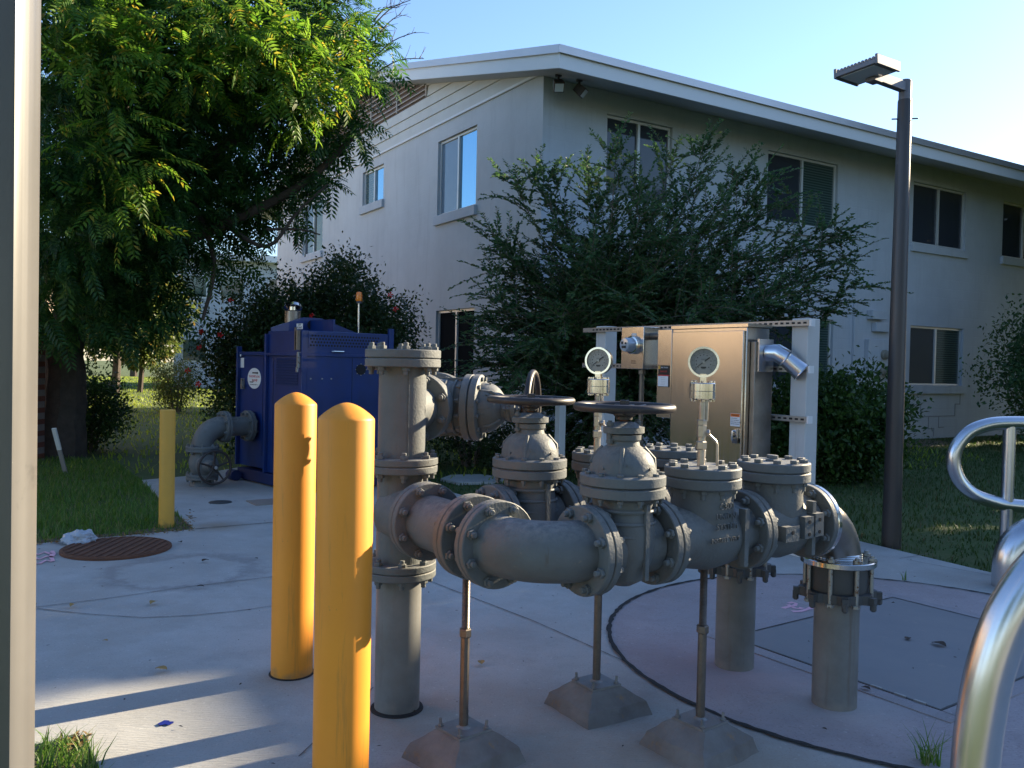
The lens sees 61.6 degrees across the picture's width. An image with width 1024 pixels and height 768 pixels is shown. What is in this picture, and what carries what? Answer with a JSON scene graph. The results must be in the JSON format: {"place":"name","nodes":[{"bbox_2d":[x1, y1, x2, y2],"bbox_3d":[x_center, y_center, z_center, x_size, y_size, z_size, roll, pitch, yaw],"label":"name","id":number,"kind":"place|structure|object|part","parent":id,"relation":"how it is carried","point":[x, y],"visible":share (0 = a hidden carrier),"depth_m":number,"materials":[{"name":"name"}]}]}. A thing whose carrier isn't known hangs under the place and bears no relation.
{"place":"outdoors","nodes":[
{"label":"outdoors","id":0,"kind":"place"},
{"bbox_2d":[34,740,96,767],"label":"soil","id":1,"kind":"structure","parent":0,"point":[73,746],"depth_m":2.94,"materials":[{"name":"brown soil"}]},
{"bbox_2d":[55,730,92,750],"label":"leaf litter","id":2,"kind":"object","parent":1,"relation":"on","point":[77,734],"visible":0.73,"depth_m":3.02,"materials":[{"name":"brown plant"}]},
{"bbox_2d":[34,723,117,767],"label":"grass patch","id":3,"kind":"object","parent":1,"relation":"on","point":[74,760],"visible":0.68,"depth_m":2.87,"materials":[{"name":"green plant"}]},
{"bbox_2d":[36,455,192,542],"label":"lawn grass","id":4,"kind":"structure","parent":0,"point":[85,519],"depth_m":8.05,"materials":[{"name":"green plant"}]},
{"bbox_2d":[36,509,196,544],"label":"leaf litter","id":5,"kind":"object","parent":4,"relation":"on","point":[189,516],"visible":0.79,"depth_m":6.66,"materials":[{"name":"brown plant"}]},
{"bbox_2d":[158,409,175,527],"bbox_3d":[-2.780,0.699,6.922,0.119,0.985,0.119,1,1,0],"label":"bollard","id":6,"kind":"object","parent":4,"relation":"on","point":[167,466],"visible":0.86,"depth_m":6.87,"materials":[{"name":"yellow metal"}]},
{"bbox_2d":[35,468,994,767],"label":"concrete slab","id":7,"kind":"structure","parent":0,"point":[95,682],"depth_m":3.88,"materials":[{"name":"grey concrete"}]},
{"bbox_2d":[36,551,55,563],"bbox_3d":[-3.122,1.154,5.723,0.154,0.001,0.393,0,1,-30],"label":"paint marking","id":8,"kind":"object","parent":7,"relation":"on","point":[52,554],"visible":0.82,"depth_m":5.75,"materials":[{"name":"pink"}]},
{"bbox_2d":[59,536,171,560],"bbox_3d":[-2.775,1.159,6.029,0.720,0.044,0.720,1,1,0],"label":"manhole cover","id":9,"kind":"object","parent":7,"relation":"on","point":[116,548],"visible":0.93,"depth_m":5.95,"materials":[{"name":"metal"}]},
{"bbox_2d":[57,529,97,544],"bbox_3d":[-3.148,1.092,6.182,0.322,0.107,0.210,1,1,0],"label":"plastic bag","id":10,"kind":"object","parent":9,"relation":"on","point":[81,536],"visible":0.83,"depth_m":6.12,"materials":[{"name":"white plastic"}]},
{"bbox_2d":[37,606,267,616],"bbox_3d":[-1.724,1.210,4.622,1.590,0.001,0.260,1,1,-13],"label":"slab joint","id":11,"kind":"object","parent":7,"relation":"on","point":[131,616],"visible":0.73,"depth_m":4.51,"materials":[{"name":"grey concrete"}]},
{"bbox_2d":[37,576,271,606],"bbox_3d":[-1.843,1.197,5.103,1.772,0.001,0.035,0,2,-36],"label":"slab joint","id":12,"kind":"object","parent":7,"relation":"on","point":[154,591],"visible":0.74,"depth_m":4.95,"materials":[{"name":"grey concrete"}]},
{"bbox_2d":[158,720,173,724],"bbox_3d":[-1.276,1.250,3.165,0.048,0.002,0.047,2,1,22],"label":"blue scrap","id":13,"kind":"object","parent":7,"relation":"on","point":[166,722],"visible":1,"depth_m":3.17,"materials":[{"name":"blue plastic"}]},
{"bbox_2d":[208,500,231,503],"bbox_3d":[-2.751,1.123,8.096,0.210,0.026,0.210,1,1,0],"label":"valve cover","id":14,"kind":"object","parent":7,"relation":"on","point":[220,502],"visible":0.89,"depth_m":8.06,"materials":[{"name":"metal"}]},
{"bbox_2d":[185,410,258,486],"bbox_3d":[-3.098,0.690,9.208,0.750,0.790,0.510,0,2,-43],"label":"suction pipe","id":15,"kind":"object","parent":7,"relation":"on","point":[202,449],"visible":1,"depth_m":9.08,"materials":[{"name":"grey metal"}]},
{"bbox_2d":[246,498,272,505],"bbox_3d":[-2.329,1.120,8.151,0.300,0.012,0.300,0,2,-35],"label":"square cover","id":16,"kind":"object","parent":7,"relation":"on","point":[258,502],"visible":0.64,"depth_m":8.12,"materials":[{"name":"grey concrete"}]},
{"bbox_2d":[269,669,313,680],"bbox_3d":[-0.952,1.247,3.712,0.194,0.005,0.194,1,1,0],"label":"bollard seal","id":17,"kind":"object","parent":7,"relation":"on","point":[274,678],"visible":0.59,"depth_m":3.64,"materials":[{"name":"black rubber"}]},
{"bbox_2d":[271,392,316,678],"bbox_3d":[-0.940,0.652,3.699,0.177,1.235,0.177,1,1,0],"label":"bollard","id":18,"kind":"object","parent":7,"relation":"on","point":[294,498],"visible":0.98,"depth_m":3.62,"materials":[{"name":"yellow plastic"}]},
{"bbox_2d":[225,292,393,490],"bbox_3d":[-2.276,0.028,9.546,1.268,2.128,1.510,0,2,-43],"label":"pump unit","id":19,"kind":"object","parent":7,"relation":"on","point":[320,362],"visible":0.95,"depth_m":9.18,"materials":[{"name":"blue metal"}]},
{"bbox_2d":[312,403,374,767],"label":"bollard","id":20,"kind":"object","parent":7,"relation":"on","point":[343,569],"visible":1,"depth_m":2.64,"materials":[{"name":"yellow plastic"}]},
{"bbox_2d":[401,579,525,767],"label":"pipe support","id":21,"kind":"object","parent":7,"relation":"on","point":[464,740],"visible":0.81,"depth_m":2.90,"materials":[{"name":"concrete"}]},
{"bbox_2d":[54,497,918,763],"bbox_3d":[-0.319,1.208,5.588,6.589,0.011,5.909,1,1,0],"label":"debris","id":22,"kind":"object","parent":7,"relation":"on","point":[414,710],"visible":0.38,"depth_m":4.11,"materials":[{"name":"grey"}]},
{"bbox_2d":[433,582,621,659],"bbox_3d":[0.009,1.245,4.647,0.039,0.001,1.806,0,2,-37],"label":"slab joint","id":23,"kind":"object","parent":7,"relation":"on","point":[530,619],"visible":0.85,"depth_m":4.56,"materials":[{"name":"grey concrete"}]},
{"bbox_2d":[544,594,651,729],"bbox_3d":[0.348,0.963,3.385,0.322,0.668,0.311,0,1,-33],"label":"pipe support","id":24,"kind":"object","parent":7,"relation":"on","point":[596,699],"visible":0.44,"depth_m":3.33,"materials":[{"name":"concrete"}]},
{"bbox_2d":[365,342,882,718],"bbox_3d":[0.367,0.576,3.544,1.843,1.449,1.542,0,2,-35],"label":"pipe manifold","id":25,"kind":"object","parent":7,"relation":"on","point":[628,510],"visible":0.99,"depth_m":3.14,"materials":[{"name":"grey paint"}]},
{"bbox_2d":[620,327,659,446],"bbox_3d":[1.108,0.364,7.298,0.308,1.700,0.500,0,2,-35],"label":"meter box","id":26,"kind":"object","parent":7,"relation":"on","point":[639,347],"visible":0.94,"depth_m":7.30,"materials":[{"name":"silver metal"}]},
{"bbox_2d":[639,569,758,767],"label":"pipe support","id":27,"kind":"object","parent":7,"relation":"on","point":[698,736],"visible":0.95,"depth_m":3.00,"materials":[{"name":"concrete"}]},
{"bbox_2d":[582,318,819,556],"bbox_3d":[1.463,0.370,7.239,0.190,1.765,2.560,0,2,-35],"label":"equipment rack","id":28,"kind":"object","parent":7,"relation":"on","point":[802,417],"visible":0.28,"depth_m":6.27,"materials":[{"name":"white metal"}]},
{"bbox_2d":[656,323,808,489],"bbox_3d":[1.651,0.256,6.601,0.419,1.410,1.246,0,2,-35],"label":"steel cabinet","id":29,"kind":"object","parent":28,"relation":"attached to","point":[738,425],"visible":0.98,"depth_m":6.39,"materials":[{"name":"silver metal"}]},
{"bbox_3d":[1.480,0.267,6.585,0.018,1.340,0.720,0,2,-35],"label":"door","id":30,"kind":"part","parent":29,"relation":"part of","materials":[{"name":"silver metal"}]},
{"bbox_2d":[611,575,1023,767],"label":"round vault lid","id":31,"kind":"object","parent":7,"relation":"on","point":[654,634],"visible":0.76,"depth_m":3.69,"materials":[{"name":"grey concrete"}]},
{"bbox_2d":[781,602,812,611],"bbox_3d":[1.607,1.272,4.892,0.176,0.001,0.167,0,2,-35],"label":"paint marking","id":32,"kind":"object","parent":31,"relation":"on","point":[793,605],"visible":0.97,"depth_m":4.88,"materials":[{"name":"pink"}]},
{"bbox_2d":[606,574,990,767],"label":"vault joint","id":33,"kind":"object","parent":31,"relation":"on","point":[613,645],"visible":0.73,"depth_m":3.59,"materials":[{"name":"black rubber"}]},
{"bbox_2d":[707,592,1023,723],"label":"access hatch","id":34,"kind":"object","parent":31,"relation":"on","point":[891,657],"visible":0.5,"depth_m":4.16,"materials":[{"name":"grey"}]},
{"bbox_2d":[933,641,945,645],"bbox_3d":[2.112,1.280,4.243,0.053,0.015,0.061,1,1,1],"label":"fallen leaf","id":35,"kind":"object","parent":34,"relation":"on","point":[942,643],"visible":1,"depth_m":4.24,"materials":[{"name":"brown"}]},
{"bbox_2d":[890,718,951,766],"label":"weed","id":36,"kind":"object","parent":31,"relation":"on","point":[926,759],"visible":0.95,"depth_m":2.97,"materials":[{"name":"green plant"}]},
{"bbox_2d":[950,551,1023,767],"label":"guard tube","id":37,"kind":"object","parent":7,"relation":"on","point":[994,657],"visible":1,"depth_m":1.53,"materials":[{"name":"metal"}]},
{"bbox_2d":[991,519,1023,586],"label":"tube","id":38,"kind":"object","parent":7,"relation":"on","point":[1008,549],"visible":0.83,"depth_m":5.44,"materials":[{"name":"metal"}]},
{"bbox_2d":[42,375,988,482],"bbox_3d":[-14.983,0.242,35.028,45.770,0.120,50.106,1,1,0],"label":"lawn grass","id":39,"kind":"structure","parent":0,"point":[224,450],"depth_m":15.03,"materials":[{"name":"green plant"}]},
{"bbox_2d":[37,360,1023,571],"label":"lawn","id":40,"kind":"structure","parent":0,"point":[145,474],"depth_m":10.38,"materials":[{"name":"green plant"}]},
{"bbox_2d":[0,0,40,767],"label":"metal post","id":41,"kind":"object","parent":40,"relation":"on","point":[20,50],"depth_m":1.06,"materials":[{"name":"white metal"}]},
{"bbox_2d":[37,317,48,460],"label":"brick pier","id":42,"kind":"structure","parent":40,"relation":"on","point":[41,413],"depth_m":11.18,"materials":[{"name":"brown brick"}]},
{"bbox_2d":[52,428,67,474],"bbox_3d":[-5.170,0.778,9.821,0.050,0.569,0.231,1,1,11],"label":"marker stake","id":43,"kind":"object","parent":40,"relation":"on","point":[59,448],"visible":0.86,"depth_m":9.80,"materials":[{"name":"white plastic"}]},
{"bbox_2d":[83,354,139,453],"bbox_3d":[-6.140,0.275,12.521,1.615,1.472,1.528,1,1,0],"label":"shrub","id":44,"kind":"object","parent":40,"relation":"on","point":[100,393],"visible":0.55,"depth_m":12.41,"materials":[{"name":"green plant"}]},
{"bbox_2d":[95,310,184,391],"bbox_3d":[-14.704,-1.744,33.894,3.390,4.371,3.154,1,1,0],"label":"background tree","id":45,"kind":"object","parent":40,"relation":"on","point":[146,360],"visible":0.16,"depth_m":33.91,"materials":[{"name":"green plant"}]},
{"bbox_2d":[83,272,201,391],"bbox_3d":[-13.898,-2.393,30.275,5.666,5.860,5.264,1,1,0],"label":"background tree","id":46,"kind":"object","parent":40,"relation":"on","point":[116,368],"depth_m":29.88,"materials":[{"name":"green plant"}]},
{"bbox_2d":[130,275,174,376],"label":"background tree","id":47,"kind":"object","parent":40,"relation":"on","point":[132,373],"depth_m":61.80,"materials":[{"name":"green plant"}]},
{"bbox_2d":[144,350,208,412],"bbox_3d":[-8.464,-0.059,21.646,1.539,1.590,1.445,0,2,-36],"label":"round shrub","id":48,"kind":"object","parent":40,"relation":"on","point":[165,393],"visible":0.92,"depth_m":21.50,"materials":[{"name":"green plant"}]},
{"bbox_2d":[173,252,276,387],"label":"building","id":49,"kind":"structure","parent":40,"relation":"on","point":[212,311],"depth_m":40.52,"materials":[{"name":"white paint"}]},
{"bbox_2d":[182,338,206,361],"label":"window","id":50,"kind":"structure","parent":49,"relation":"in","point":[185,346],"depth_m":40.22,"materials":[{"name":"white glass"}]},
{"bbox_2d":[182,274,207,297],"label":"window","id":51,"kind":"structure","parent":49,"relation":"in","point":[198,290],"depth_m":40.25,"materials":[{"name":"white glass"}]},
{"bbox_2d":[220,276,243,299],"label":"window","id":52,"kind":"structure","parent":49,"relation":"in","point":[225,291],"depth_m":40.72,"materials":[{"name":"white glass"}]},
{"bbox_2d":[268,278,276,300],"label":"window","id":53,"kind":"structure","parent":49,"relation":"in","point":[275,281],"depth_m":41.41,"materials":[{"name":"white glass"}]},
{"bbox_2d":[38,0,424,458],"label":"broadleaf tree","id":54,"kind":"object","parent":40,"relation":"on","point":[129,215],"visible":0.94,"depth_m":9.80,"materials":[{"name":"green plant"}]},
{"bbox_2d":[181,271,343,454],"bbox_3d":[-3.436,-0.317,12.313,2.529,2.831,2.585,1,1,0],"label":"hibiscus","id":55,"kind":"object","parent":40,"relation":"on","point":[222,348],"visible":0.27,"depth_m":11.83,"materials":[{"name":"green plant"}]},
{"bbox_2d":[200,230,461,402],"bbox_3d":[-2.648,-0.570,12.914,3.768,3.342,2.880,1,1,0],"label":"hibiscus","id":56,"kind":"object","parent":40,"relation":"on","point":[376,317],"visible":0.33,"depth_m":12.47,"materials":[{"name":"green plant"}]},
{"bbox_2d":[425,420,514,466],"bbox_3d":[-0.535,0.599,11.594,1.841,1.098,1.165,1,1,0],"label":"shrub","id":57,"kind":"object","parent":40,"relation":"on","point":[461,445],"visible":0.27,"depth_m":11.53,"materials":[{"name":"green plant"}]},
{"bbox_2d":[440,474,503,484],"bbox_3d":[-0.501,1.168,10.186,0.757,0.100,0.749,2,2,40],"label":"concrete pad","id":58,"kind":"object","parent":40,"relation":"on","point":[475,479],"visible":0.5,"depth_m":10.08,"materials":[{"name":"grey concrete"}]},
{"bbox_2d":[466,410,593,475],"bbox_3d":[0.381,0.745,10.969,1.925,0.904,1.372,1,1,0],"label":"shrub","id":59,"kind":"object","parent":40,"relation":"on","point":[506,432],"visible":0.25,"depth_m":10.92,"materials":[{"name":"green plant"}]},
{"bbox_2d":[555,405,565,455],"bbox_3d":[0.554,0.700,9.952,0.090,0.950,0.090,0,2,-35],"label":"short post","id":60,"kind":"object","parent":40,"relation":"on","point":[560,418],"visible":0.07,"depth_m":9.91,"materials":[{"name":"white metal"}]},
{"bbox_2d":[260,44,1023,447],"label":"two storey building","id":61,"kind":"structure","parent":40,"relation":"on","point":[452,124],"depth_m":16.30,"materials":[{"name":"white paint"}]},
{"bbox_2d":[299,198,322,262],"bbox_3d":[-5.092,-3.926,21.978,0.160,1.516,1.650,0,1,-32],"label":"window","id":62,"kind":"structure","parent":61,"relation":"in","point":[317,222],"depth_m":21.97,"materials":[{"name":"white"}]},
{"bbox_2d":[359,165,383,214],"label":"window","id":63,"kind":"structure","parent":61,"relation":"in","point":[374,181],"depth_m":18.61,"materials":[{"name":"blue glass"}]},
{"bbox_2d":[433,126,476,225],"bbox_3d":[-0.981,-3.690,15.342,0.160,1.546,1.570,0,1,-32],"label":"window","id":64,"kind":"structure","parent":61,"relation":"in","point":[458,158],"depth_m":15.34,"materials":[{"name":"blue glass"}]},
{"bbox_2d":[437,308,473,377],"bbox_3d":[-1.027,-0.585,15.380,0.160,1.496,1.560,0,1,-32],"label":"window","id":65,"kind":"structure","parent":61,"relation":"in","point":[449,332],"depth_m":15.51,"materials":[{"name":"black glass"}]},
{"bbox_2d":[553,74,564,92],"bbox_3d":[0.686,-4.398,12.576,0.156,0.270,0.217,1,1,-3],"label":"floodlight","id":66,"kind":"object","parent":61,"relation":"attached to","point":[558,84],"visible":0.99,"depth_m":12.53,"materials":[{"name":"black paint"}]},
{"bbox_2d":[573,79,588,98],"bbox_3d":[1.024,-4.396,12.794,0.217,0.270,0.156,2,1,24],"label":"floodlight","id":67,"kind":"object","parent":61,"relation":"attached to","point":[580,90],"visible":1,"depth_m":12.73,"materials":[{"name":"black paint"}]},
{"bbox_2d":[603,115,673,214],"bbox_3d":[2.069,-3.547,14.006,1.480,1.466,0.160,0,1,-32],"label":"window","id":68,"kind":"structure","parent":61,"relation":"in","point":[639,136],"depth_m":14.03,"materials":[{"name":"black glass"}]},
{"bbox_2d":[764,317,830,392],"bbox_3d":[5.381,-0.533,16.163,2.040,1.426,0.160,0,1,-32],"label":"window","id":69,"kind":"structure","parent":61,"relation":"in","point":[825,333],"depth_m":16.58,"materials":[{"name":"black glass"}]},
{"bbox_2d":[764,151,838,239],"bbox_3d":[5.448,-3.512,16.101,2.050,1.446,0.160,0,1,-32],"label":"window","id":70,"kind":"structure","parent":61,"relation":"in","point":[817,176],"depth_m":16.19,"materials":[{"name":"white"}]},
{"bbox_2d":[851,303,856,372],"bbox_3d":[6.731,-0.254,16.954,0.050,2.750,0.046,0,1,-32],"label":"conduit","id":71,"kind":"object","parent":61,"relation":"attached to","point":[853,335],"visible":0.29,"depth_m":16.92,"materials":[{"name":"grey metal"}]},
{"bbox_2d":[864,339,888,375],"bbox_3d":[7.425,-0.531,17.242,0.730,0.720,0.271,0,1,-32],"label":"service box","id":72,"kind":"object","parent":61,"relation":"attached to","point":[880,350],"visible":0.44,"depth_m":17.21,"materials":[{"name":"grey metal"}]},
{"bbox_2d":[867,310,886,319],"bbox_3d":[7.326,-1.383,17.230,0.460,0.180,0.136,0,1,-32],"label":"cable box","id":73,"kind":"object","parent":61,"relation":"attached to","point":[879,315],"visible":1,"depth_m":17.15,"materials":[{"name":"grey metal"}]},
{"bbox_2d":[872,322,888,331],"bbox_3d":[7.460,-1.143,17.334,0.480,0.180,0.116,0,1,-32],"label":"junction box","id":74,"kind":"object","parent":61,"relation":"attached to","point":[879,327],"visible":0.79,"depth_m":17.24,"materials":[{"name":"grey metal"}]},
{"bbox_2d":[907,326,965,393],"bbox_3d":[9.125,-0.505,18.483,2.030,1.426,0.160,0,1,-32],"label":"window","id":75,"kind":"structure","parent":61,"relation":"in","point":[935,352],"depth_m":18.50,"materials":[{"name":"white glass"}]},
{"bbox_2d":[910,182,968,258],"bbox_3d":[9.149,-3.484,18.397,2.020,1.446,0.160,0,1,-32],"label":"window","id":76,"kind":"structure","parent":61,"relation":"in","point":[938,213],"depth_m":18.41,"materials":[{"name":"white"}]},
{"bbox_2d":[1000,202,1023,266],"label":"window","id":77,"kind":"structure","parent":61,"relation":"in","point":[1013,214],"depth_m":20.00,"materials":[{"name":"black glass"}]},
{"bbox_2d":[440,111,913,475],"bbox_3d":[1.993,-0.921,10.524,5.702,4.597,3.306,1,1,0],"label":"arching shrub","id":78,"kind":"object","parent":40,"relation":"on","point":[641,286],"visible":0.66,"depth_m":10.36,"materials":[{"name":"green plant"}]},
{"bbox_2d":[770,345,937,489],"bbox_3d":[3.958,0.403,10.904,2.596,1.804,2.339,2,1,17],"label":"broadleaf bush","id":79,"kind":"object","parent":40,"relation":"on","point":[850,419],"visible":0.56,"depth_m":10.41,"materials":[{"name":"green plant"}]},
{"bbox_2d":[834,53,917,548],"bbox_3d":[2.811,-0.550,6.601,0.765,3.690,0.365,0,2,-35],"label":"lamp post","id":80,"kind":"object","parent":40,"relation":"on","point":[878,68],"visible":1,"depth_m":6.72,"materials":[{"name":"brown metal"}]},
{"bbox_2d":[946,416,1023,537],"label":"guard rail","id":81,"kind":"object","parent":40,"relation":"on","point":[1006,504],"visible":0.99,"depth_m":6.08,"materials":[{"name":"metal"}]},
{"bbox_2d":[958,293,1023,448],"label":"broadleaf bush","id":82,"kind":"object","parent":40,"relation":"on","point":[1016,367],"visible":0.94,"depth_m":15.86,"materials":[{"name":"green plant"}]},
{"bbox_2d":[41,0,1023,361],"label":"sky","id":83,"kind":"structure","parent":0,"point":[963,60],"materials":[{"name":"blue"}]},
{"bbox_2d":[904,439,950,447],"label":"soil","id":84,"kind":"structure","parent":0,"point":[932,444],"depth_m":17.02,"materials":[{"name":"brown soil"}]}
]}

